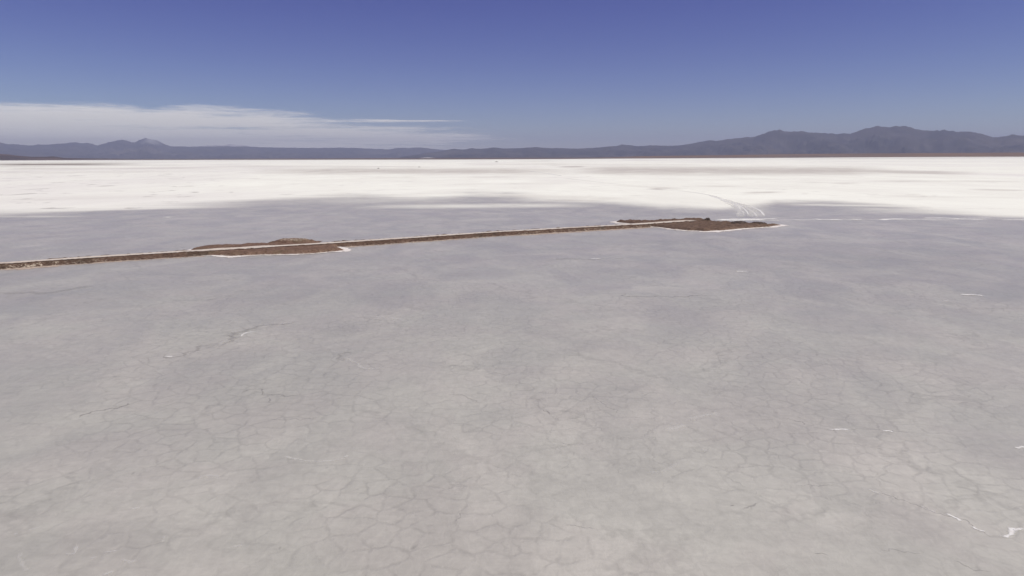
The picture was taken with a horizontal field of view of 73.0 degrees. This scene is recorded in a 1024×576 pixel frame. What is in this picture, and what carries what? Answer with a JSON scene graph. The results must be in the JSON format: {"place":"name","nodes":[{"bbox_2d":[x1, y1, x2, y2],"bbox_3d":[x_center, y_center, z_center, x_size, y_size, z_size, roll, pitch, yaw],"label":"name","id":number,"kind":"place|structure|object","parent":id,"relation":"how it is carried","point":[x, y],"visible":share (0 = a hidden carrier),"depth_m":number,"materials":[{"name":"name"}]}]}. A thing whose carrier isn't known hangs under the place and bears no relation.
{"place":"outdoors","nodes":[
{"label":"outdoors","id":0,"kind":"place"},
{"bbox_2d":[0,154,204,160],"bbox_3d":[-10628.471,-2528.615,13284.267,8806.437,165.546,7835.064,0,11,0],"label":"hills","id":1,"kind":"structure","parent":0,"point":[7,157],"depth_m":13863.54,"materials":[{"name":"stone"}]},
{"bbox_2d":[0,138,443,158],"bbox_3d":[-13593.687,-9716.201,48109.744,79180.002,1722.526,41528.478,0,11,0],"label":"hills","id":2,"kind":"structure","parent":0,"point":[145,148],"depth_m":47854.73,"materials":[{"name":"grey stone"}]},
{"bbox_2d":[195,144,254,146],"bbox_3d":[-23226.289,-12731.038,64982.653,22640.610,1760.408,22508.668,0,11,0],"label":"hills","id":3,"kind":"structure","parent":0,"point":[224,145],"depth_m":69454.62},
{"bbox_2d":[0,104,475,148],"bbox_3d":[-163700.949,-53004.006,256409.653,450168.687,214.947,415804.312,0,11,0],"label":"cloud","id":4,"kind":"structure","parent":0,"point":[31,125],"depth_m":127582.31,"materials":[{"name":"white"}]},
{"bbox_2d":[0,157,1023,575],"bbox_3d":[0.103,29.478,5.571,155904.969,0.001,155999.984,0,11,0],"label":"salt flat","id":5,"kind":"structure","parent":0,"point":[654,401],"depth_m":99.01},
{"bbox_2d":[188,242,350,257],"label":"earth platform","id":6,"kind":"structure","parent":5,"relation":"on","point":[299,250],"depth_m":222.71,"materials":[{"name":"brown soil"}]},
{"bbox_2d":[268,238,321,242],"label":"earth mound","id":7,"kind":"object","parent":6,"relation":"on","point":[292,240],"visible":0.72,"depth_m":242.34,"materials":[{"name":"brown soil"}]},
{"bbox_2d":[0,220,692,269],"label":"causeway","id":8,"kind":"structure","parent":5,"relation":"on","point":[32,264],"depth_m":237.62,"materials":[{"name":"brown soil"}]},
{"bbox_2d":[612,218,787,231],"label":"earth platform","id":9,"kind":"structure","parent":5,"relation":"on","point":[699,224],"depth_m":297.00,"materials":[{"name":"brown soil"}]},
{"bbox_2d":[731,221,747,223],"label":"earth mound","id":10,"kind":"object","parent":9,"relation":"on","point":[739,222],"visible":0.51,"depth_m":304.55,"materials":[{"name":"brown soil"}]},
{"bbox_2d":[717,219,763,220],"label":"salt ridge","id":11,"kind":"structure","parent":9,"relation":"on","point":[739,219],"depth_m":332.66,"materials":[{"name":"white"}]},
{"bbox_2d":[835,219,926,219],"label":"salt ridge","id":12,"kind":"structure","parent":5,"relation":"on","point":[866,219],"depth_m":331.13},
{"bbox_2d":[1003,527,1022,537],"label":"salt ridge","id":13,"kind":"structure","parent":5,"relation":"on","point":[1011,531],"depth_m":56.11,"materials":[{"name":"white"}]},
{"bbox_2d":[0,0,1023,149],"label":"sky","id":14,"kind":"structure","parent":0,"point":[570,74],"materials":[{"name":"blue"}]},
{"bbox_2d":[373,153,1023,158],"bbox_3d":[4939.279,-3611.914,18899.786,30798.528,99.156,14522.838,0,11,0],"label":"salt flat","id":15,"kind":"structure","parent":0,"point":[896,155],"depth_m":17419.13,"materials":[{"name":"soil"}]},
{"bbox_2d":[400,126,1023,157],"bbox_3d":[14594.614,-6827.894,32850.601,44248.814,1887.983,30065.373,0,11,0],"label":"hills","id":16,"kind":"structure","parent":0,"point":[893,139],"depth_m":32374.96,"materials":[{"name":"stone"}]}
]}

